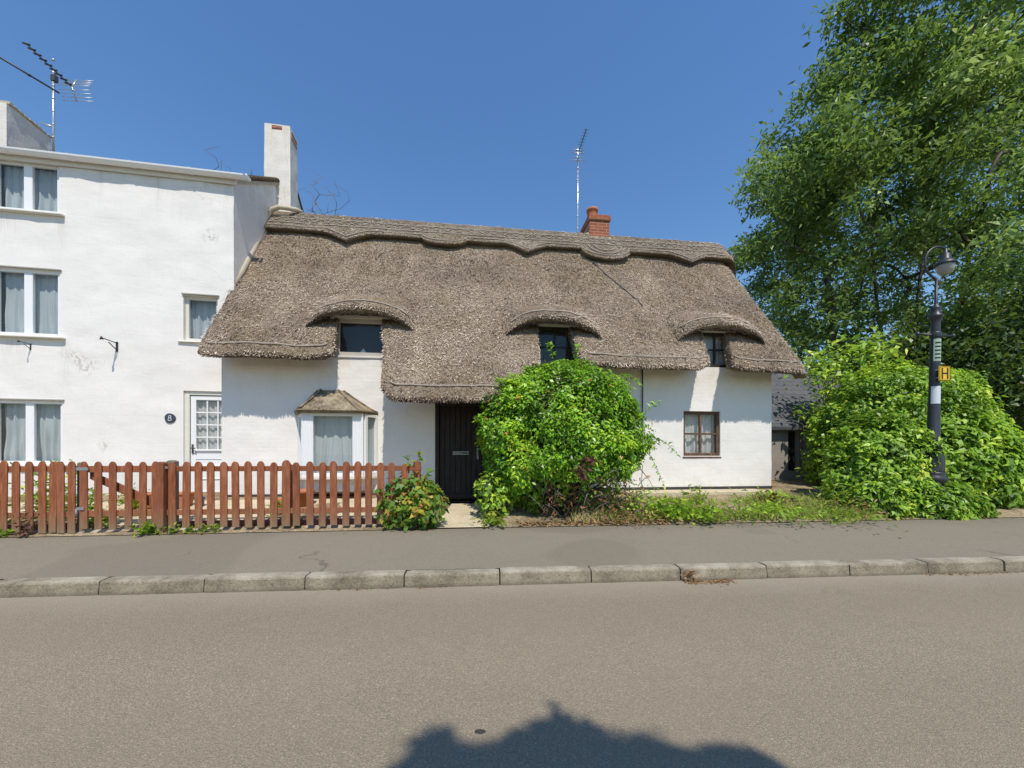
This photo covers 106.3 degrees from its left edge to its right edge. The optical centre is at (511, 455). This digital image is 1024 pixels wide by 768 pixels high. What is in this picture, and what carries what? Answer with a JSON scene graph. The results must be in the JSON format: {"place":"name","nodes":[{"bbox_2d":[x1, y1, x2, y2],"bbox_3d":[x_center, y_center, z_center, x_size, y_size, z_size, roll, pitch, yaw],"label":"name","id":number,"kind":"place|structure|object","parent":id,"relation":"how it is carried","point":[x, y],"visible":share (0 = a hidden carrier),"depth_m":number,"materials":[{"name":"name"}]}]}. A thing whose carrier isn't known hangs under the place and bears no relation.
{"place":"outdoors","nodes":[
{"label":"outdoors","id":0,"kind":"place"},
{"bbox_2d":[8,498,399,525],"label":"front garden paving","id":1,"kind":"structure","parent":0,"point":[217,506],"depth_m":6.05,"materials":[{"name":"beige stone"}]},
{"bbox_2d":[8,459,89,521],"bbox_3d":[-6.790,0.498,5.563,0.858,0.891,1.120,0,0,19],"label":"garden plant","id":2,"kind":"object","parent":1,"relation":"on","point":[35,497],"visible":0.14,"depth_m":5.48,"materials":[{"name":"green plant"}]},
{"bbox_2d":[47,487,108,520],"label":"garden plant","id":3,"kind":"object","parent":1,"relation":"on","point":[91,498],"visible":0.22,"depth_m":5.62,"materials":[{"name":"green plant"}]},
{"bbox_2d":[76,517,122,528],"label":"garden plant","id":4,"kind":"object","parent":1,"relation":"on","point":[105,521],"visible":0.29,"depth_m":5.27,"materials":[{"name":"green plant"}]},
{"bbox_2d":[103,483,149,509],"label":"garden plant","id":5,"kind":"object","parent":1,"relation":"on","point":[122,502],"visible":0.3,"depth_m":5.73,"materials":[{"name":"green plant"}]},
{"bbox_2d":[147,492,194,508],"bbox_3d":[-5.500,0.718,6.122,0.720,0.245,0.250,0,0,-6],"label":"terracotta trough","id":6,"kind":"object","parent":1,"relation":"on","point":[180,498],"visible":0.2,"depth_m":6.04,"materials":[{"name":"orange ceramic"}]},
{"bbox_2d":[300,489,314,506],"bbox_3d":[-3.450,0.705,6.337,0.360,0.270,0.357,0,0,0],"label":"flower pot","id":7,"kind":"object","parent":1,"relation":"on","point":[302,497],"visible":0.23,"depth_m":6.21,"materials":[{"name":"ceramic"}]},
{"bbox_2d":[433,503,489,527],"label":"doorstep path","id":8,"kind":"structure","parent":0,"point":[459,515],"depth_m":6.08,"materials":[{"name":"concrete"}]},
{"bbox_2d":[0,572,1023,767],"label":"road","id":9,"kind":"structure","parent":0,"point":[907,671],"depth_m":2.12,"materials":[{"name":"grey asphalt"}]},
{"bbox_2d":[0,556,1023,597],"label":"kerb","id":10,"kind":"structure","parent":9,"relation":"on","point":[169,584],"depth_m":3.60,"materials":[{"name":"concrete"}]},
{"bbox_2d":[680,570,698,581],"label":"kerb weed","id":11,"kind":"object","parent":10,"relation":"on","point":[690,572],"visible":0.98,"depth_m":3.69,"materials":[{"name":"brown plant"}]},
{"bbox_2d":[679,579,737,586],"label":"kerb litter","id":12,"kind":"object","parent":9,"relation":"on","point":[724,581],"visible":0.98,"depth_m":3.69,"materials":[{"name":"brown plant"}]},
{"bbox_2d":[923,571,1023,575],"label":"kerb litter","id":13,"kind":"object","parent":9,"relation":"on","point":[974,574],"visible":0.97,"depth_m":3.94,"materials":[{"name":"brown plant"}]},
{"bbox_2d":[0,517,1023,584],"bbox_3d":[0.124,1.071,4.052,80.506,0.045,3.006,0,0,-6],"label":"pavement","id":14,"kind":"structure","parent":0,"point":[188,554],"depth_m":4.46,"materials":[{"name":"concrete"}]},
{"bbox_2d":[470,511,506,528],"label":"leafy weed","id":15,"kind":"object","parent":14,"relation":"on","point":[493,520],"visible":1,"depth_m":5.58,"materials":[{"name":"green plant"}]},
{"bbox_2d":[516,518,670,526],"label":"leaf litter","id":16,"kind":"object","parent":14,"relation":"on","point":[584,522],"visible":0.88,"depth_m":5.74,"materials":[{"name":"brown plant"}]},
{"bbox_2d":[491,517,1015,527],"bbox_3d":[4.700,1.040,6.066,10.061,0.012,0.056,0,0,-6],"label":"verge edging","id":17,"kind":"object","parent":14,"relation":"on","point":[713,523],"visible":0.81,"depth_m":5.86,"materials":[{"name":"grey concrete"}]},
{"bbox_2d":[0,479,1023,536],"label":"garden ground","id":18,"kind":"structure","parent":0,"point":[796,487],"depth_m":6.05,"materials":[{"name":"soil"}]},
{"bbox_2d":[0,528,23,537],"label":"leafy weed","id":19,"kind":"object","parent":18,"relation":"on","point":[5,533],"visible":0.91,"depth_m":4.89,"materials":[{"name":"green plant"}]},
{"bbox_2d":[12,511,37,535],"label":"red weed","id":20,"kind":"object","parent":18,"relation":"on","point":[26,529],"visible":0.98,"depth_m":4.89,"materials":[{"name":"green plant"}]},
{"bbox_2d":[0,461,85,534],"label":"picket fence","id":21,"kind":"object","parent":18,"relation":"on","point":[56,514],"visible":0.9,"depth_m":4.96,"materials":[{"name":"brown wood"}]},
{"bbox_2d":[75,461,167,529],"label":"garden gate","id":22,"kind":"structure","parent":21,"relation":"attached to","point":[98,513],"depth_m":5.06,"materials":[{"name":"brown wood"}]},
{"bbox_2d":[129,520,155,537],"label":"leafy weed","id":23,"kind":"object","parent":18,"relation":"on","point":[148,527],"visible":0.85,"depth_m":5.00,"materials":[{"name":"green plant"}]},
{"bbox_2d":[0,100,303,496],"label":"white house","id":24,"kind":"structure","parent":18,"relation":"on","point":[141,263],"depth_m":6.85,"materials":[{"name":"paint"}]},
{"bbox_2d":[0,160,64,216],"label":"window","id":25,"kind":"structure","parent":24,"relation":"in","point":[28,190],"depth_m":6.70,"materials":[{"name":"white plastic"}]},
{"bbox_2d":[0,268,65,339],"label":"window","id":26,"kind":"structure","parent":24,"relation":"in","point":[32,308],"depth_m":6.71,"materials":[{"name":"white plastic"}]},
{"bbox_2d":[0,400,67,465],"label":"window","id":27,"kind":"structure","parent":24,"relation":"in","point":[34,429],"depth_m":6.72,"materials":[{"name":"white glass"}]},
{"bbox_2d":[0,42,93,151],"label":"television aerial","id":28,"kind":"object","parent":24,"relation":"attached to","point":[54,78],"visible":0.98,"depth_m":8.94,"materials":[{"name":"metal"}]},
{"bbox_2d":[100,336,117,351],"bbox_3d":[-7.024,-1.938,6.687,0.044,0.197,0.310,0,0,-4],"label":"wall bracket","id":29,"kind":"object","parent":24,"relation":"attached to","point":[102,338],"depth_m":6.75,"materials":[{"name":"black metal"}]},
{"bbox_2d":[165,413,175,422],"bbox_3d":[-6.204,-0.670,6.968,0.177,0.177,0.028,0,0,-10],"label":"house number plaque","id":30,"kind":"object","parent":24,"relation":"attached to","point":[170,418],"visible":1,"depth_m":6.96,"materials":[{"name":"metal"}]},
{"bbox_2d":[177,296,217,342],"bbox_3d":[-5.750,-2.495,7.170,0.720,0.870,0.284,0,0,-10],"label":"window","id":31,"kind":"structure","parent":24,"relation":"in","point":[199,313],"depth_m":7.23,"materials":[{"name":"beige paint"}]},
{"bbox_2d":[191,396,221,491],"bbox_3d":[-5.580,-0.160,7.157,0.710,1.880,0.170,0,0,-10],"label":"door","id":32,"kind":"structure","parent":24,"relation":"in","point":[206,436],"depth_m":7.16,"materials":[{"name":"white plastic"}]},
{"bbox_2d":[164,522,179,533],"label":"fence weed","id":33,"kind":"object","parent":18,"relation":"on","point":[173,531],"visible":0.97,"depth_m":5.07,"materials":[{"name":"green plant"}]},
{"bbox_2d":[183,524,197,532],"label":"fence weed","id":34,"kind":"object","parent":18,"relation":"on","point":[192,530],"visible":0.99,"depth_m":5.11,"materials":[{"name":"green plant"}]},
{"bbox_2d":[8,518,396,529],"bbox_3d":[-6.018,0.998,5.169,9.150,0.165,0.100,0,0,-6],"label":"brick edging","id":35,"kind":"object","parent":18,"relation":"on","point":[303,521],"visible":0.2,"depth_m":5.39,"materials":[{"name":"brown brick"}]},
{"bbox_2d":[197,524,208,533],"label":"fence weed","id":36,"kind":"object","parent":18,"relation":"on","point":[205,527],"visible":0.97,"depth_m":5.13,"materials":[{"name":"green plant"}]},
{"bbox_2d":[0,524,411,537],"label":"garden edging strip","id":37,"kind":"object","parent":18,"relation":"on","point":[194,528],"visible":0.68,"depth_m":5.22,"materials":[{"name":"grey concrete"}]},
{"bbox_2d":[149,527,165,535],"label":"fence weed","id":38,"kind":"object","parent":37,"relation":"on","point":[156,531],"visible":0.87,"depth_m":5.03,"materials":[{"name":"green plant"}]},
{"bbox_2d":[208,523,222,533],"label":"fence weed","id":39,"kind":"object","parent":18,"relation":"on","point":[214,527],"visible":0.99,"depth_m":5.14,"materials":[{"name":"green plant"}]},
{"bbox_2d":[205,147,251,174],"bbox_3d":[-11.468,-5.775,15.698,4.403,12.751,1.928,0,0,0],"label":"bare tree","id":40,"kind":"object","parent":18,"relation":"on","point":[223,164],"visible":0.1,"depth_m":15.01,"materials":[{"name":"brown plant"}]},
{"bbox_2d":[156,460,420,534],"bbox_3d":[-3.003,0.584,5.336,3.418,1.033,0.198,0,0,-6],"label":"picket fence","id":41,"kind":"object","parent":18,"relation":"on","point":[168,511],"visible":0.91,"depth_m":5.25,"materials":[{"name":"brown wood"}]},
{"bbox_2d":[300,171,349,214],"bbox_3d":[-7.587,-5.184,14.974,2.718,11.568,2.297,0,0,0],"label":"bare tree","id":42,"kind":"object","parent":18,"relation":"on","point":[328,199],"visible":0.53,"depth_m":14.54,"materials":[{"name":"brown plant"}]},
{"bbox_2d":[373,450,449,531],"bbox_3d":[-1.434,0.522,5.523,1.110,1.225,0.780,0,0,0],"label":"yellowing shrub","id":43,"kind":"object","parent":18,"relation":"on","point":[411,505],"visible":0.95,"depth_m":5.34,"materials":[{"name":"green plant"}]},
{"bbox_2d":[197,205,806,504],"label":"thatched cottage","id":44,"kind":"structure","parent":18,"relation":"on","point":[339,340],"depth_m":7.61,"materials":[{"name":"white paint"}]},
{"bbox_2d":[294,389,377,491],"bbox_3d":[-3.156,-0.276,6.781,1.491,1.832,0.485,0,0,-7],"label":"bay window","id":45,"kind":"structure","parent":44,"relation":"in","point":[333,425],"depth_m":6.78,"materials":[{"name":"white plastic"}]},
{"bbox_2d":[333,318,382,358],"bbox_3d":[-2.782,-2.143,7.092,0.960,0.735,0.110,0,0,-7],"label":"window","id":46,"kind":"structure","parent":44,"relation":"in","point":[347,321],"depth_m":7.07,"materials":[{"name":"white wood"}]},
{"bbox_2d":[435,402,485,504],"bbox_3d":[-0.976,-0.035,7.324,0.960,1.930,0.150,0,0,-7],"label":"door","id":47,"kind":"structure","parent":44,"relation":"in","point":[458,461],"depth_m":7.32,"materials":[{"name":"black wood"}]},
{"bbox_2d":[538,326,575,368],"bbox_3d":[0.875,-2.085,7.587,0.900,0.870,0.060,0,0,-7],"label":"window","id":48,"kind":"structure","parent":44,"relation":"in","point":[554,329],"depth_m":7.56,"materials":[{"name":"black wood"}]},
{"bbox_2d":[571,129,587,232],"bbox_3d":[1.829,-6.675,10.269,0.443,3.550,0.666,0,0,0],"label":"television aerial","id":49,"kind":"object","parent":44,"relation":"attached to","point":[577,152],"visible":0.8,"depth_m":10.53,"materials":[{"name":"metal"}]},
{"bbox_2d":[683,411,720,457],"bbox_3d":[3.883,-0.418,7.983,0.850,0.965,0.234,0,0,-7],"label":"window","id":50,"kind":"structure","parent":44,"relation":"in","point":[698,426],"depth_m":8.03,"materials":[{"name":"brown wood"}]},
{"bbox_2d":[702,332,725,367],"bbox_3d":[4.186,-2.170,8.030,0.740,0.720,0.172,0,0,-7],"label":"window","id":51,"kind":"structure","parent":44,"relation":"in","point":[712,342],"depth_m":8.07,"materials":[{"name":"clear glass"}]},
{"bbox_2d":[473,341,680,522],"bbox_3d":[1.039,-0.250,6.430,3.424,3.102,2.082,0,0,0],"label":"round bush","id":52,"kind":"object","parent":18,"relation":"on","point":[534,453],"visible":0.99,"depth_m":5.85,"materials":[{"name":"green plant"}]},
{"bbox_2d":[592,506,669,528],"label":"leafy weed","id":53,"kind":"object","parent":18,"relation":"on","point":[635,517],"visible":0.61,"depth_m":5.71,"materials":[{"name":"green plant"}]},
{"bbox_2d":[598,481,667,517],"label":"leafy weed","id":54,"kind":"object","parent":18,"relation":"on","point":[646,494],"visible":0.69,"depth_m":6.10,"materials":[{"name":"green plant"}]},
{"bbox_2d":[626,492,744,524],"bbox_3d":[2.691,0.824,6.036,1.774,0.512,1.044,0,0,18],"label":"leafy weed","id":55,"kind":"object","parent":18,"relation":"on","point":[674,513],"visible":0.88,"depth_m":5.90,"materials":[{"name":"green plant"}]},
{"bbox_2d":[623,489,767,496],"bbox_3d":[3.616,0.850,7.624,2.950,0.300,0.406,0,0,-7],"label":"concrete apron","id":56,"kind":"object","parent":18,"relation":"on","point":[710,491],"visible":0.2,"depth_m":7.48,"materials":[{"name":"beige concrete"}]},
{"bbox_2d":[680,484,716,506],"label":"leafy weed","id":57,"kind":"object","parent":18,"relation":"on","point":[698,495],"visible":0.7,"depth_m":6.74,"materials":[{"name":"green plant"}]},
{"bbox_2d":[568,492,891,523],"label":"verge grass","id":58,"kind":"structure","parent":18,"relation":"on","point":[708,502],"depth_m":6.26,"materials":[{"name":"green plant"}]},
{"bbox_2d":[683,505,787,525],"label":"leafy weed","id":59,"kind":"object","parent":18,"relation":"on","point":[729,516],"visible":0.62,"depth_m":5.91,"materials":[{"name":"green plant"}]},
{"bbox_2d":[718,496,823,525],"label":"leafy weed","id":60,"kind":"object","parent":18,"relation":"on","point":[767,507],"visible":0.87,"depth_m":6.07,"materials":[{"name":"green plant"}]},
{"bbox_2d":[730,486,814,502],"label":"leafy weed","id":61,"kind":"object","parent":18,"relation":"on","point":[781,493],"visible":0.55,"depth_m":7.15,"materials":[{"name":"green plant"}]},
{"bbox_2d":[749,490,798,504],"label":"leafy weed","id":62,"kind":"object","parent":18,"relation":"on","point":[775,498],"visible":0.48,"depth_m":6.84,"materials":[{"name":"green plant"}]},
{"bbox_2d":[771,373,840,478],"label":"outbuilding","id":63,"kind":"structure","parent":18,"relation":"on","point":[788,445],"depth_m":9.89,"materials":[{"name":"stone"}]},
{"bbox_2d":[788,431,794,470],"bbox_3d":[7.159,-0.085,9.910,0.260,1.070,0.040,0,0,-7],"label":"door","id":64,"kind":"structure","parent":63,"relation":"in","point":[791,434],"depth_m":9.89,"materials":[{"name":"black wood"}]},
{"bbox_2d":[774,316,839,396],"bbox_3d":[8.236,-1.797,12.658,5.537,5.172,3.967,0,0,0],"label":"shaded small tree","id":65,"kind":"object","parent":18,"relation":"on","point":[790,342],"depth_m":11.94,"materials":[{"name":"green plant"}]},
{"bbox_2d":[795,467,823,485],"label":"leafy weed","id":66,"kind":"object","parent":18,"relation":"on","point":[798,468],"visible":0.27,"depth_m":8.51,"materials":[{"name":"green plant"}]},
{"bbox_2d":[802,473,867,510],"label":"leafy weed","id":67,"kind":"object","parent":18,"relation":"on","point":[830,503],"visible":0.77,"depth_m":6.59,"materials":[{"name":"green plant"}]},
{"bbox_2d":[780,499,907,531],"bbox_3d":[5.059,0.907,6.138,1.714,0.303,2.506,0,0,15],"label":"leafy weed","id":68,"kind":"object","parent":18,"relation":"on","point":[835,518],"visible":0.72,"depth_m":5.98,"materials":[{"name":"green plant"}]},
{"bbox_2d":[784,326,928,432],"bbox_3d":[8.043,-1.220,9.471,2.400,3.854,2.025,0,0,0],"label":"sapling","id":69,"kind":"object","parent":18,"relation":"on","point":[824,377],"visible":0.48,"depth_m":9.22,"materials":[{"name":"green plant"}]},
{"bbox_2d":[725,0,1023,379],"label":"ash tree","id":70,"kind":"object","parent":18,"relation":"on","point":[831,171],"visible":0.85,"depth_m":11.79,"materials":[{"name":"green plant"}]},
{"bbox_2d":[844,474,915,519],"bbox_3d":[6.265,0.737,6.553,0.964,0.824,0.880,0,0,34],"label":"hedge bush","id":71,"kind":"object","parent":18,"relation":"on","point":[884,501],"visible":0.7,"depth_m":6.34,"materials":[{"name":"green plant"}]},
{"bbox_2d":[826,498,933,517],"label":"leafy weed","id":72,"kind":"object","parent":18,"relation":"on","point":[866,506],"visible":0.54,"depth_m":6.27,"materials":[{"name":"green plant"}]},
{"bbox_2d":[816,407,982,519],"bbox_3d":[6.774,0.144,6.972,2.306,2.045,1.589,0,0,0],"label":"hedge bush","id":73,"kind":"object","parent":18,"relation":"on","point":[901,461],"visible":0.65,"depth_m":6.66,"materials":[{"name":"green plant"}]},
{"bbox_2d":[799,358,1022,492],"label":"hedge bush","id":74,"kind":"object","parent":18,"relation":"on","point":[907,395],"visible":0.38,"depth_m":7.70,"materials":[{"name":"green plant"}]},
{"bbox_2d":[816,297,1023,418],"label":"dark understorey tree","id":75,"kind":"object","parent":18,"relation":"on","point":[916,348],"visible":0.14,"depth_m":10.97,"materials":[{"name":"green plant"}]},
{"bbox_2d":[915,246,957,503],"bbox_3d":[7.283,-1.204,6.620,0.666,4.810,0.360,1,0,0],"label":"street lamp","id":76,"kind":"object","parent":18,"relation":"on","point":[945,265],"visible":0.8,"depth_m":6.57,"materials":[{"name":"black metal"}]},
{"bbox_2d":[935,366,949,380],"bbox_3d":[7.324,-1.383,6.557,0.199,0.245,0.124,0,0,0],"label":"hydrant sign","id":77,"kind":"object","parent":76,"relation":"attached to","point":[943,373],"visible":1,"depth_m":6.50,"materials":[{"name":"yellow metal"}]},
{"bbox_2d":[889,480,1000,520],"bbox_3d":[7.140,0.771,6.565,1.975,0.775,0.890,0,0,0],"label":"hedge bush","id":78,"kind":"object","parent":18,"relation":"on","point":[961,495],"visible":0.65,"depth_m":6.30,"materials":[{"name":"green plant"}]},
{"bbox_2d":[913,266,1023,431],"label":"ivy clad tree","id":79,"kind":"object","parent":18,"relation":"on","point":[1003,378],"visible":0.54,"depth_m":9.56,"materials":[{"name":"green plant"}]},
{"bbox_2d":[915,403,1023,509],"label":"hedge bush","id":80,"kind":"object","parent":18,"relation":"on","point":[994,456],"visible":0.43,"depth_m":6.89,"materials":[{"name":"green plant"}]},
{"bbox_2d":[967,430,1023,507],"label":"hedge bush","id":81,"kind":"object","parent":18,"relation":"on","point":[1021,434],"visible":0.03,"depth_m":7.12,"materials":[{"name":"green plant"}]},
{"bbox_2d":[0,0,1023,371],"label":"sky","id":82,"kind":"structure","parent":0,"point":[463,112],"materials":[{"name":"blue"}]}
]}

